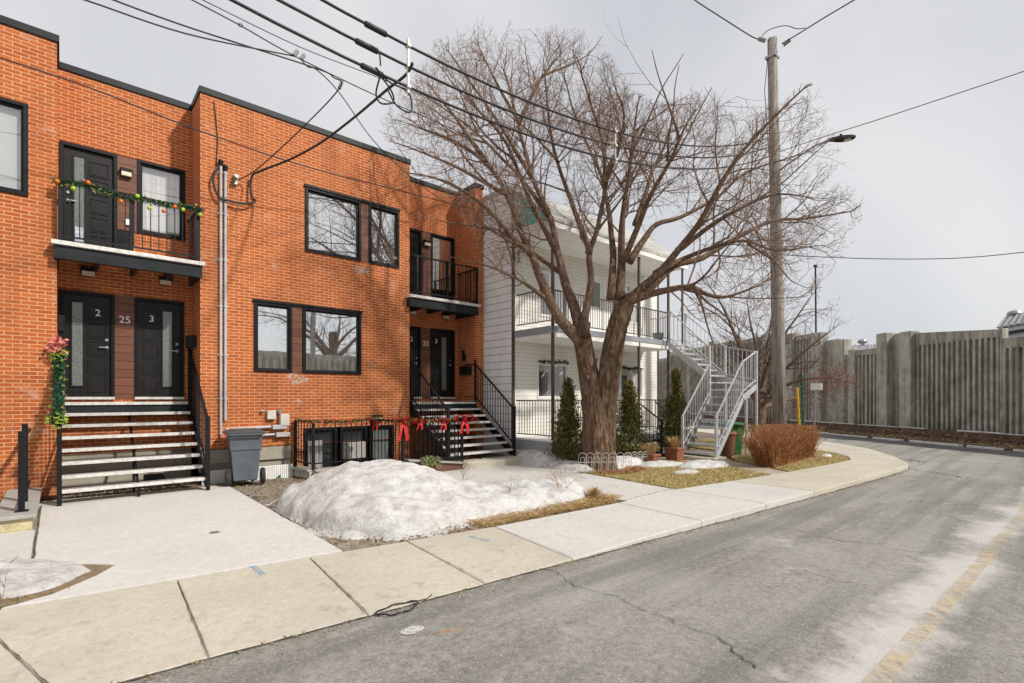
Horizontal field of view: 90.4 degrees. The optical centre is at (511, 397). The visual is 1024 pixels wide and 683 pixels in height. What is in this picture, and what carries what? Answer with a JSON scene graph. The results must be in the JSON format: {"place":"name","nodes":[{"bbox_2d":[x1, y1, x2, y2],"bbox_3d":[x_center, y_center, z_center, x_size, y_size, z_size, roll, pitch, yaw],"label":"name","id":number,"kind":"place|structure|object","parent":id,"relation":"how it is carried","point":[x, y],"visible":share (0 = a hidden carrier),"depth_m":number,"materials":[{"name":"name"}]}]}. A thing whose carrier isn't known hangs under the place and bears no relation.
{"place":"outdoors","nodes":[
{"label":"outdoors","id":0,"kind":"place"},
{"bbox_2d":[0,530,34,560],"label":"path","id":1,"kind":"structure","parent":0,"point":[19,544],"depth_m":5.68,"materials":[{"name":"concrete"}]},
{"bbox_2d":[0,644,40,682],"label":"sidewalk","id":2,"kind":"structure","parent":0,"point":[13,669],"depth_m":3.08,"materials":[{"name":"concrete"}]},
{"bbox_2d":[0,487,41,532],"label":"stone ledge","id":3,"kind":"object","parent":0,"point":[11,520],"visible":0.84,"depth_m":6.39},
{"bbox_2d":[14,424,30,512],"bbox_3d":[-6.933,0.910,7.250,0.130,1.080,2.250,0,0,-42],"label":"black railing","id":4,"kind":"object","parent":3,"relation":"on","point":[24,482],"visible":1,"depth_m":6.44,"materials":[{"name":"metal"}]},
{"bbox_2d":[0,564,113,608],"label":"damp mud","id":5,"kind":"structure","parent":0,"point":[96,570],"depth_m":4.46,"materials":[{"name":"soil"}]},
{"bbox_2d":[0,558,90,598],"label":"snow heap","id":6,"kind":"object","parent":5,"relation":"on","point":[24,576],"visible":0.83,"depth_m":4.55,"materials":[{"name":"snow"}]},
{"bbox_2d":[0,580,206,682],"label":"sidewalk","id":7,"kind":"structure","parent":0,"point":[116,636],"depth_m":3.54,"materials":[{"name":"concrete"}]},
{"bbox_2d":[1,486,341,609],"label":"driveway","id":8,"kind":"structure","parent":0,"point":[146,539],"depth_m":5.91,"materials":[{"name":"concrete"}]},
{"bbox_2d":[57,336,209,505],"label":"steel stairs","id":9,"kind":"structure","parent":8,"relation":"on","point":[113,408],"depth_m":9.05,"materials":[{"name":"grey metal"}]},
{"bbox_2d":[44,335,69,428],"bbox_3d":[-7.155,-0.259,7.987,0.338,1.496,1.237,0,0,-42],"label":"garland","id":10,"kind":"object","parent":9,"relation":"attached to","point":[58,405],"visible":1,"depth_m":8.13,"materials":[{"name":"green plant"}]},
{"bbox_2d":[178,558,366,657],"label":"sidewalk","id":11,"kind":"structure","parent":0,"point":[234,610],"depth_m":4.07,"materials":[{"name":"concrete"}]},
{"bbox_2d":[310,542,483,615],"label":"sidewalk","id":12,"kind":"structure","parent":0,"point":[371,580],"depth_m":4.73,"materials":[{"name":"concrete"}]},
{"bbox_2d":[408,527,571,583],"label":"sidewalk","id":13,"kind":"structure","parent":0,"point":[499,554],"depth_m":5.39,"materials":[{"name":"concrete"}]},
{"bbox_2d":[0,419,1023,682],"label":"road","id":14,"kind":"structure","parent":0,"point":[812,621],"depth_m":4.10,"materials":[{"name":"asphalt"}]},
{"bbox_2d":[0,15,204,501],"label":"brick house","id":15,"kind":"structure","parent":14,"relation":"on","point":[103,283],"depth_m":9.21,"materials":[{"name":"orange brick"}]},
{"bbox_2d":[0,96,27,196],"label":"window","id":16,"kind":"structure","parent":15,"relation":"in","point":[13,114],"depth_m":8.07,"materials":[{"name":"black glass"}]},
{"bbox_2d":[63,293,110,395],"bbox_3d":[-7.736,-0.927,9.260,0.670,1.855,0.100,0,0,-42],"label":"door","id":17,"kind":"structure","parent":15,"relation":"in","point":[87,318],"depth_m":9.27,"materials":[{"name":"black paint"}]},
{"bbox_2d":[64,146,112,247],"bbox_3d":[-7.717,-3.542,9.276,0.700,1.885,0.100,0,0,-42],"label":"door","id":18,"kind":"structure","parent":15,"relation":"in","point":[79,164],"depth_m":9.28,"materials":[{"name":"black paint"}]},
{"bbox_2d":[50,177,205,216],"bbox_3d":[-6.604,-3.464,8.882,2.187,0.313,0.188,0,0,-42],"label":"garland","id":19,"kind":"object","parent":15,"relation":"attached to","point":[122,198],"visible":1,"depth_m":8.80,"materials":[{"name":"green plant"}]},
{"bbox_2d":[138,301,179,395],"bbox_3d":[-6.921,-0.927,9.984,0.690,1.855,0.100,0,0,-42],"label":"door","id":20,"kind":"structure","parent":15,"relation":"in","point":[158,323],"depth_m":9.98,"materials":[{"name":"black paint"}]},
{"bbox_2d":[137,159,184,240],"bbox_3d":[-6.925,-3.855,10.034,0.780,1.410,0.160,0,0,-42],"label":"window","id":21,"kind":"structure","parent":15,"relation":"in","point":[155,181],"depth_m":10.07,"materials":[{"name":"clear glass"}]},
{"bbox_2d":[375,594,431,615],"bbox_3d":[-0.824,1.652,4.032,0.545,0.022,0.179,0,0,-42],"label":"coiled cord","id":22,"kind":"object","parent":14,"relation":"on","point":[389,606],"visible":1,"depth_m":3.97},
{"bbox_2d":[0,456,903,682],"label":"joint dirt","id":23,"kind":"structure","parent":14,"relation":"on","point":[43,679],"depth_m":4.75,"materials":[{"name":"soil"}]},
{"bbox_2d":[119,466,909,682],"bbox_3d":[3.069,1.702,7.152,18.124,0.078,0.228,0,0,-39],"label":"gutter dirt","id":24,"kind":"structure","parent":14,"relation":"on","point":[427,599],"depth_m":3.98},
{"bbox_2d":[662,418,1023,451],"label":"kerb snow","id":25,"kind":"structure","parent":14,"relation":"on","point":[961,445],"depth_m":19.09,"materials":[{"name":"snow"}]},
{"bbox_2d":[865,506,1023,682],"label":"road marking","id":26,"kind":"object","parent":14,"relation":"on","point":[902,658],"visible":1,"depth_m":3.76,"materials":[{"name":"beige"}]},
{"bbox_2d":[997,310,1023,337],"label":"warehouse","id":27,"kind":"structure","parent":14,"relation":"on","point":[1012,321],"depth_m":35.80,"materials":[{"name":"grey metal"}]},
{"bbox_2d":[0,0,1023,358],"label":"sky","id":28,"kind":"structure","parent":0,"point":[943,178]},
{"bbox_2d":[443,464,673,501],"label":"path","id":29,"kind":"structure","parent":0,"point":[627,490],"depth_m":10.41,"materials":[{"name":"concrete"}]},
{"bbox_2d":[291,431,849,532],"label":"yard soil","id":30,"kind":"structure","parent":0,"point":[704,438],"depth_m":14.40,"materials":[{"name":"soil"}]},
{"bbox_2d":[39,485,224,505],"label":"threshold slab","id":31,"kind":"structure","parent":30,"relation":"on","point":[79,499],"depth_m":8.47,"materials":[{"name":"concrete"}]},
{"bbox_2d":[223,428,265,486],"bbox_3d":[-5.087,1.125,9.662,0.670,1.050,0.798,0,0,-34],"label":"wheeled bin","id":32,"kind":"object","parent":30,"relation":"on","point":[244,446],"visible":1,"depth_m":9.45,"materials":[{"name":"grey plastic"}]},
{"bbox_2d":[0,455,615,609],"bbox_3d":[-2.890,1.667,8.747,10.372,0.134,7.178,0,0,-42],"label":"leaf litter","id":33,"kind":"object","parent":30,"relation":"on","point":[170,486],"visible":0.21,"depth_m":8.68,"materials":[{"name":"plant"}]},
{"bbox_2d":[143,473,164,487],"bbox_3d":[-6.635,1.540,9.421,0.300,0.220,0.300,0,0,-42],"label":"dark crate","id":34,"kind":"object","parent":33,"relation":"on","point":[154,476],"visible":0.79,"depth_m":9.32,"materials":[{"name":"black plastic"}]},
{"bbox_2d":[291,466,336,478],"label":"areaway kerb","id":35,"kind":"structure","parent":30,"relation":"on","point":[303,472],"depth_m":10.48,"materials":[{"name":"concrete"}]},
{"bbox_2d":[294,417,462,469],"bbox_3d":[-2.874,0.980,11.226,3.195,1.000,1.715,0,0,-42],"label":"areaway railing","id":36,"kind":"object","parent":35,"relation":"on","point":[312,445],"visible":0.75,"depth_m":10.84,"materials":[{"name":"metal"}]},
{"bbox_2d":[294,415,462,425],"bbox_3d":[-2.771,0.501,10.886,3.658,0.198,0.858,0,0,-12],"label":"garland","id":37,"kind":"object","parent":36,"relation":"attached to","point":[350,421],"visible":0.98,"depth_m":10.78,"materials":[{"name":"green plant"}]},
{"bbox_2d":[190,85,483,485],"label":"brick house","id":38,"kind":"structure","parent":30,"relation":"on","point":[317,294],"depth_m":11.24,"materials":[{"name":"orange brick"}]},
{"bbox_2d":[233,174,238,185],"bbox_3d":[-5.444,-4.303,10.025,0.070,0.200,0.180,0,0,-42],"label":"cable bracket","id":39,"kind":"object","parent":38,"relation":"attached to","point":[235,179],"visible":1,"depth_m":10.03,"materials":[{"name":"metal"}]},
{"bbox_2d":[112,0,341,180],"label":"overhead cable","id":40,"kind":"object","parent":39,"relation":"attached to","point":[255,49],"visible":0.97,"depth_m":7.60,"materials":[{"name":"rubber"}]},
{"bbox_2d":[254,301,291,372],"bbox_3d":[-4.985,-1.235,10.594,0.746,1.430,0.120,0,0,-42],"label":"window","id":41,"kind":"structure","parent":38,"relation":"in","point":[272,321],"depth_m":10.60,"materials":[{"name":"black glass"}]},
{"bbox_2d":[212,62,413,204],"bbox_3d":[-3.296,-4.255,8.672,5.306,0.883,0.933,0,0,33],"label":"overhead cable","id":42,"kind":"object","parent":38,"relation":"attached to","point":[400,79],"visible":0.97,"depth_m":9.57,"materials":[{"name":"rubber"}]},
{"bbox_2d":[303,427,337,466],"bbox_3d":[-4.249,1.290,11.275,0.730,1.220,0.120,0,0,-42],"label":"window","id":43,"kind":"structure","parent":38,"relation":"in","point":[327,429],"depth_m":11.38,"materials":[{"name":"black glass"}]},
{"bbox_2d":[302,307,360,374],"bbox_3d":[-4.044,-1.235,11.431,1.336,1.430,0.120,0,0,-42],"label":"window","id":44,"kind":"structure","parent":38,"relation":"in","point":[331,339],"depth_m":11.42,"materials":[{"name":"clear glass"}]},
{"bbox_2d":[305,186,360,261],"bbox_3d":[-4.025,-3.860,11.448,1.275,1.400,0.120,0,0,-42],"label":"window","id":45,"kind":"structure","parent":38,"relation":"in","point":[332,221],"depth_m":11.44,"materials":[{"name":"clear glass"}]},
{"bbox_2d":[339,426,366,465],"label":"window","id":46,"kind":"structure","parent":38,"relation":"in","point":[343,429],"depth_m":11.75,"materials":[{"name":"black glass"}]},
{"bbox_2d":[367,425,393,460],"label":"window","id":47,"kind":"structure","parent":38,"relation":"in","point":[391,427],"depth_m":12.29,"materials":[{"name":"black glass"}]},
{"bbox_2d":[369,204,398,268],"bbox_3d":[-3.102,-3.860,12.268,0.796,1.400,0.120,0,0,-42],"label":"window","id":48,"kind":"structure","parent":38,"relation":"in","point":[383,222],"depth_m":12.28,"materials":[{"name":"black glass"}]},
{"bbox_2d":[410,328,417,395],"bbox_3d":[-2.784,-0.927,13.661,0.620,1.855,0.100,0,0,-42],"label":"door","id":49,"kind":"structure","parent":38,"relation":"in","point":[413,332],"depth_m":13.80,"materials":[{"name":"black paint"}]},
{"bbox_2d":[410,231,418,293],"bbox_3d":[-2.789,-3.542,13.685,0.645,1.885,0.058,0,0,-42],"label":"door","id":50,"kind":"structure","parent":38,"relation":"in","point":[414,236],"depth_m":13.77,"materials":[{"name":"black paint"}]},
{"bbox_2d":[432,331,451,395],"bbox_3d":[-1.976,-0.927,14.379,0.698,1.855,0.100,0,0,-42],"label":"door","id":51,"kind":"structure","parent":38,"relation":"in","point":[441,341],"depth_m":14.39,"materials":[{"name":"black paint"}]},
{"bbox_2d":[431,233,454,294],"bbox_3d":[-1.985,-3.755,14.398,0.795,1.610,0.120,0,0,-42],"label":"window","id":52,"kind":"structure","parent":38,"relation":"in","point":[441,246],"depth_m":14.41,"materials":[{"name":"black glass"}]},
{"bbox_2d":[231,478,614,550],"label":"gravel","id":53,"kind":"structure","parent":30,"relation":"on","point":[448,530],"depth_m":6.31,"materials":[{"name":"gravel"}]},
{"bbox_2d":[340,530,366,539],"bbox_3d":[-1.853,1.650,6.186,0.570,0.120,0.510,0,0,-42],"label":"snow heap","id":54,"kind":"object","parent":53,"relation":"on","point":[352,534],"visible":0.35,"depth_m":6.02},
{"bbox_2d":[265,459,589,540],"bbox_3d":[-1.312,1.346,8.460,4.680,0.708,4.170,0,0,-42],"label":"snow heap","id":55,"kind":"object","parent":30,"relation":"on","point":[391,499],"visible":0.96,"depth_m":6.93,"materials":[{"name":"snow"}]},
{"bbox_2d":[405,459,469,471],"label":"planter wall","id":56,"kind":"structure","parent":30,"relation":"on","point":[450,465],"depth_m":11.32,"materials":[{"name":"stone"}]},
{"bbox_2d":[420,455,441,468],"bbox_3d":[-1.741,1.428,10.945,0.564,0.364,0.202,0,0,-42],"label":"trailing plant","id":57,"kind":"object","parent":56,"relation":"hanging from","point":[428,461],"visible":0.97,"depth_m":10.93,"materials":[{"name":"green plant"}]},
{"bbox_2d":[410,356,515,460],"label":"steel stairs","id":58,"kind":"structure","parent":30,"relation":"on","point":[437,406],"depth_m":12.85,"materials":[{"name":"grey metal"}]},
{"bbox_2d":[455,455,523,467],"bbox_3d":[-0.461,1.585,12.371,1.843,0.190,0.794,0,0,-42],"label":"stone step","id":59,"kind":"object","parent":30,"relation":"on","point":[499,460],"visible":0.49,"depth_m":12.17,"materials":[{"name":"concrete"}]},
{"bbox_2d":[516,449,592,471],"bbox_3d":[1.016,1.512,12.223,1.040,0.396,3.040,0,0,-42],"label":"snow heap","id":60,"kind":"object","parent":30,"relation":"on","point":[534,457],"visible":0.66,"depth_m":12.03,"materials":[{"name":"snow"}]},
{"bbox_2d":[483,185,687,455],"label":"white house","id":61,"kind":"structure","parent":30,"relation":"on","point":[523,333],"depth_m":14.07,"materials":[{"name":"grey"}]},
{"bbox_2d":[0,57,485,212],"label":"overhead cable","id":62,"kind":"object","parent":61,"relation":"attached to","point":[206,132],"visible":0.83,"depth_m":8.77,"materials":[{"name":"rubber"}]},
{"bbox_2d":[537,362,568,398],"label":"window","id":63,"kind":"structure","parent":61,"relation":"in","point":[543,370],"depth_m":14.52,"materials":[{"name":"white paint"}]},
{"bbox_2d":[540,262,568,318],"bbox_3d":[1.182,-3.000,14.557,1.210,1.500,0.150,0,0,-42],"label":"window","id":64,"kind":"structure","parent":61,"relation":"in","point":[546,271],"depth_m":14.58,"materials":[{"name":"white paint"}]},
{"bbox_2d":[587,273,603,331],"bbox_3d":[2.579,-2.795,15.725,0.830,1.990,0.100,0,0,-42],"label":"door","id":65,"kind":"structure","parent":61,"relation":"in","point":[598,292],"depth_m":15.80,"materials":[{"name":"white paint"}]},
{"bbox_2d":[620,367,642,398],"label":"window","id":66,"kind":"structure","parent":61,"relation":"in","point":[625,374],"depth_m":17.03,"materials":[{"name":"white paint"}]},
{"bbox_2d":[625,283,641,324],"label":"window","id":67,"kind":"structure","parent":61,"relation":"in","point":[628,288],"depth_m":17.22,"materials":[{"name":"white paint"}]},
{"bbox_2d":[615,376,654,456],"bbox_3d":[3.090,0.524,13.697,1.316,2.291,1.368,0,0,-17],"label":"cedar shrub","id":68,"kind":"object","parent":30,"relation":"on","point":[631,419],"visible":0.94,"depth_m":13.60,"materials":[{"name":"green plant"}]},
{"bbox_2d":[638,402,679,456],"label":"porch steps","id":69,"kind":"structure","parent":30,"relation":"on","point":[661,451],"depth_m":14.30,"materials":[{"name":"black paint"}]},
{"bbox_2d":[653,365,700,454],"bbox_3d":[4.665,0.372,14.556,1.509,2.596,1.345,0,0,-42],"label":"cedar shrub","id":70,"kind":"object","parent":30,"relation":"on","point":[672,426],"visible":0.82,"depth_m":14.44,"materials":[{"name":"green plant"}]},
{"bbox_2d":[649,310,757,460],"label":"winding stairs","id":71,"kind":"structure","parent":30,"relation":"on","point":[675,347],"depth_m":14.49,"materials":[{"name":"white metal"}]},
{"bbox_2d":[679,265,874,431],"bbox_3d":[9.116,-1.433,18.014,6.197,6.798,4.825,0,0,10],"label":"bare small tree","id":72,"kind":"object","parent":30,"relation":"on","point":[764,397],"visible":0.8,"depth_m":17.39,"materials":[{"name":"brown plant"}]},
{"bbox_2d":[495,503,700,560],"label":"sidewalk","id":73,"kind":"structure","parent":0,"point":[577,535],"depth_m":6.42,"materials":[{"name":"concrete"}]},
{"bbox_2d":[575,457,784,474],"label":"path","id":74,"kind":"structure","parent":0,"point":[768,471],"depth_m":11.90,"materials":[{"name":"concrete"}]},
{"bbox_2d":[664,435,685,460],"bbox_3d":[4.259,1.321,13.264,0.723,0.659,0.690,0,0,-42],"label":"square planter","id":75,"kind":"object","parent":74,"relation":"on","point":[674,451],"visible":0.99,"depth_m":13.17,"materials":[{"name":"ceramic"}]},
{"bbox_2d":[620,490,765,526],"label":"sidewalk","id":76,"kind":"structure","parent":0,"point":[705,509],"depth_m":7.75,"materials":[{"name":"concrete"}]},
{"bbox_2d":[576,438,848,489],"bbox_3d":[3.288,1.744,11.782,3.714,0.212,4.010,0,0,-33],"label":"lawn","id":77,"kind":"structure","parent":0,"point":[682,483],"depth_m":10.37,"materials":[{"name":"plant"}]},
{"bbox_2d":[544,376,581,465],"bbox_3d":[1.421,0.559,12.167,1.341,2.223,1.250,0,0,1],"label":"cedar shrub","id":78,"kind":"object","parent":77,"relation":"on","point":[568,423],"visible":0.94,"depth_m":12.05,"materials":[{"name":"green plant"}]},
{"bbox_2d":[578,452,631,473],"bbox_3d":[1.997,1.419,10.947,1.165,0.465,0.123,0,0,-4],"label":"wire fence","id":79,"kind":"object","parent":77,"relation":"on","point":[580,462],"visible":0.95,"depth_m":10.94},
{"bbox_2d":[589,464,646,474],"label":"dead leaves","id":80,"kind":"object","parent":77,"relation":"on","point":[632,469],"visible":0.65,"depth_m":11.03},
{"bbox_2d":[379,16,862,470],"bbox_3d":[2.902,-4.023,11.590,12.622,11.810,7.650,0,0,5],"label":"maple tree","id":81,"kind":"object","parent":77,"relation":"on","point":[599,394],"visible":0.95,"depth_m":11.02,"materials":[{"name":"brown plant"}]},
{"bbox_2d":[617,456,682,468],"bbox_3d":[3.010,1.547,12.274,2.831,0.326,1.413,0,0,-18],"label":"snow heap","id":82,"kind":"object","parent":77,"relation":"on","point":[635,461],"visible":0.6,"depth_m":11.94,"materials":[{"name":"snow"}]},
{"bbox_2d":[642,441,660,460],"bbox_3d":[3.505,1.380,12.837,0.586,0.540,0.587,0,0,-42],"label":"square planter","id":83,"kind":"object","parent":77,"relation":"on","point":[652,454],"visible":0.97,"depth_m":12.74,"materials":[{"name":"ceramic"}]},
{"bbox_2d":[678,459,730,468],"bbox_3d":[4.533,1.590,11.989,1.859,0.239,0.835,0,0,-23],"label":"snow heap","id":84,"kind":"object","parent":77,"relation":"on","point":[701,464],"visible":0.76,"depth_m":11.75,"materials":[{"name":"snow"}]},
{"bbox_2d":[676,481,813,509],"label":"sidewalk","id":85,"kind":"structure","parent":0,"point":[771,496],"depth_m":8.81,"materials":[{"name":"concrete"}]},
{"bbox_2d":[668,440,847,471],"bbox_3d":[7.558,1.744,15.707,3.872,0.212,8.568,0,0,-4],"label":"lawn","id":86,"kind":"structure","parent":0,"point":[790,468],"depth_m":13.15,"materials":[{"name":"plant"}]},
{"bbox_2d":[467,454,840,527],"bbox_3d":[4.123,1.624,10.582,12.387,0.114,1.412,0,0,-40],"label":"straw","id":87,"kind":"object","parent":86,"relation":"on","point":[573,506],"visible":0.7,"depth_m":7.42,"materials":[{"name":"plant"}]},
{"bbox_2d":[721,431,736,456],"bbox_3d":[6.000,1.295,14.097,0.460,0.710,0.448,0,0,-42],"label":"compost bin","id":88,"kind":"object","parent":86,"relation":"on","point":[728,448],"visible":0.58,"depth_m":13.95,"materials":[{"name":"brown plastic"}]},
{"bbox_2d":[718,422,744,454],"bbox_3d":[6.353,1.188,14.695,0.590,0.924,0.702,0,0,-2],"label":"wheeled bin","id":89,"kind":"object","parent":86,"relation":"on","point":[737,426],"visible":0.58,"depth_m":14.44,"materials":[{"name":"green plastic"}]},
{"bbox_2d":[736,423,830,467],"bbox_3d":[6.894,1.134,12.851,4.200,1.040,1.364,0,0,-42],"label":"hedge","id":90,"kind":"object","parent":86,"relation":"on","point":[774,445],"visible":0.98,"depth_m":12.08,"materials":[{"name":"plant"}]},
{"bbox_2d":[757,36,855,424],"bbox_3d":[9.010,-4.859,15.647,2.624,13.019,0.554,0,0,25],"label":"utility pole","id":91,"kind":"object","parent":86,"relation":"on","point":[779,412],"visible":0.73,"depth_m":15.86,"materials":[{"name":"grey wood"}]},
{"bbox_2d":[203,0,547,154],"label":"overhead cable","id":92,"kind":"object","parent":91,"relation":"attached to","point":[334,60],"visible":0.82,"depth_m":8.22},
{"bbox_2d":[192,0,565,178],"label":"overhead cable","id":93,"kind":"object","parent":91,"relation":"attached to","point":[322,69],"visible":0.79,"depth_m":7.77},
{"bbox_2d":[292,49,298,56],"bbox_3d":[-3.223,-5.122,7.571,0.102,0.120,0.056,0,0,-42],"label":"line clamp","id":94,"kind":"object","parent":93,"relation":"attached to","point":[295,53],"visible":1,"depth_m":7.55,"materials":[{"name":"metal"}]},
{"bbox_2d":[84,0,293,56],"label":"overhead cable","id":95,"kind":"object","parent":94,"relation":"attached to","point":[184,32],"visible":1,"depth_m":6.44,"materials":[{"name":"rubber"}]},
{"bbox_2d":[229,0,772,169],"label":"overhead cable","id":96,"kind":"object","parent":91,"relation":"attached to","point":[368,68],"visible":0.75,"depth_m":6.88,"materials":[{"name":"rubber"}]},
{"bbox_2d":[375,67,412,112],"bbox_3d":[-1.669,-4.083,6.839,0.273,0.329,0.685,0,0,31],"label":"overhead cable","id":97,"kind":"object","parent":96,"relation":"hanging from","point":[387,80],"visible":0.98,"depth_m":6.87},
{"bbox_2d":[405,38,410,93],"bbox_3d":[-1.418,-4.526,6.940,0.060,0.740,0.080,0,0,-42],"label":"cable spacer","id":98,"kind":"object","parent":96,"relation":"attached to","point":[408,87],"visible":0.91,"depth_m":6.93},
{"bbox_2d":[276,0,775,157],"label":"overhead cable","id":99,"kind":"object","parent":91,"relation":"attached to","point":[362,44],"visible":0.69,"depth_m":7.19,"materials":[{"name":"rubber"}]},
{"bbox_2d":[320,0,775,146],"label":"overhead cable","id":100,"kind":"object","parent":91,"relation":"attached to","point":[375,29],"visible":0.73,"depth_m":7.44,"materials":[{"name":"rubber"}]},
{"bbox_2d":[780,71,1023,151],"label":"overhead cable","id":101,"kind":"object","parent":91,"relation":"attached to","point":[912,108],"visible":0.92,"depth_m":14.19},
{"bbox_2d":[788,252,1023,258],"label":"overhead cable","id":102,"kind":"object","parent":91,"relation":"attached to","point":[928,258],"visible":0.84,"depth_m":15.12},
{"bbox_2d":[734,474,858,495],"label":"sidewalk","id":103,"kind":"structure","parent":0,"point":[816,485],"depth_m":9.88,"materials":[{"name":"concrete"}]},
{"bbox_2d":[816,441,862,447],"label":"sidewalk","id":104,"kind":"structure","parent":0,"point":[829,445],"depth_m":17.38,"materials":[{"name":"concrete"}]},
{"bbox_2d":[781,464,899,483],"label":"sidewalk","id":105,"kind":"structure","parent":0,"point":[862,474],"depth_m":11.28,"materials":[{"name":"concrete"}]},
{"bbox_2d":[662,416,1023,450],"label":"verge","id":106,"kind":"structure","parent":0,"point":[1006,448],"depth_m":19.95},
{"bbox_2d":[659,328,1023,445],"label":"concrete wall","id":107,"kind":"structure","parent":106,"relation":"on","point":[967,383],"depth_m":22.27,"materials":[{"name":"grey concrete"}]},
{"bbox_2d":[664,415,1023,448],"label":"wall debris","id":108,"kind":"object","parent":106,"relation":"on","point":[932,439],"depth_m":20.68,"materials":[{"name":"plant"}]},
{"bbox_2d":[815,447,890,455],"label":"sidewalk","id":109,"kind":"structure","parent":0,"point":[864,451],"depth_m":15.47,"materials":[{"name":"concrete"}]},
{"bbox_2d":[836,453,904,461],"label":"sidewalk","id":110,"kind":"structure","parent":0,"point":[891,458],"depth_m":14.14,"materials":[{"name":"concrete"}]},
{"bbox_2d":[834,460,907,471],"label":"sidewalk","id":111,"kind":"structure","parent":0,"point":[871,464],"depth_m":12.47,"materials":[{"name":"concrete"}]},
{"bbox_2d":[849,457,907,464],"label":"sidewalk","id":112,"kind":"structure","parent":0,"point":[878,460],"depth_m":13.25,"materials":[{"name":"concrete"}]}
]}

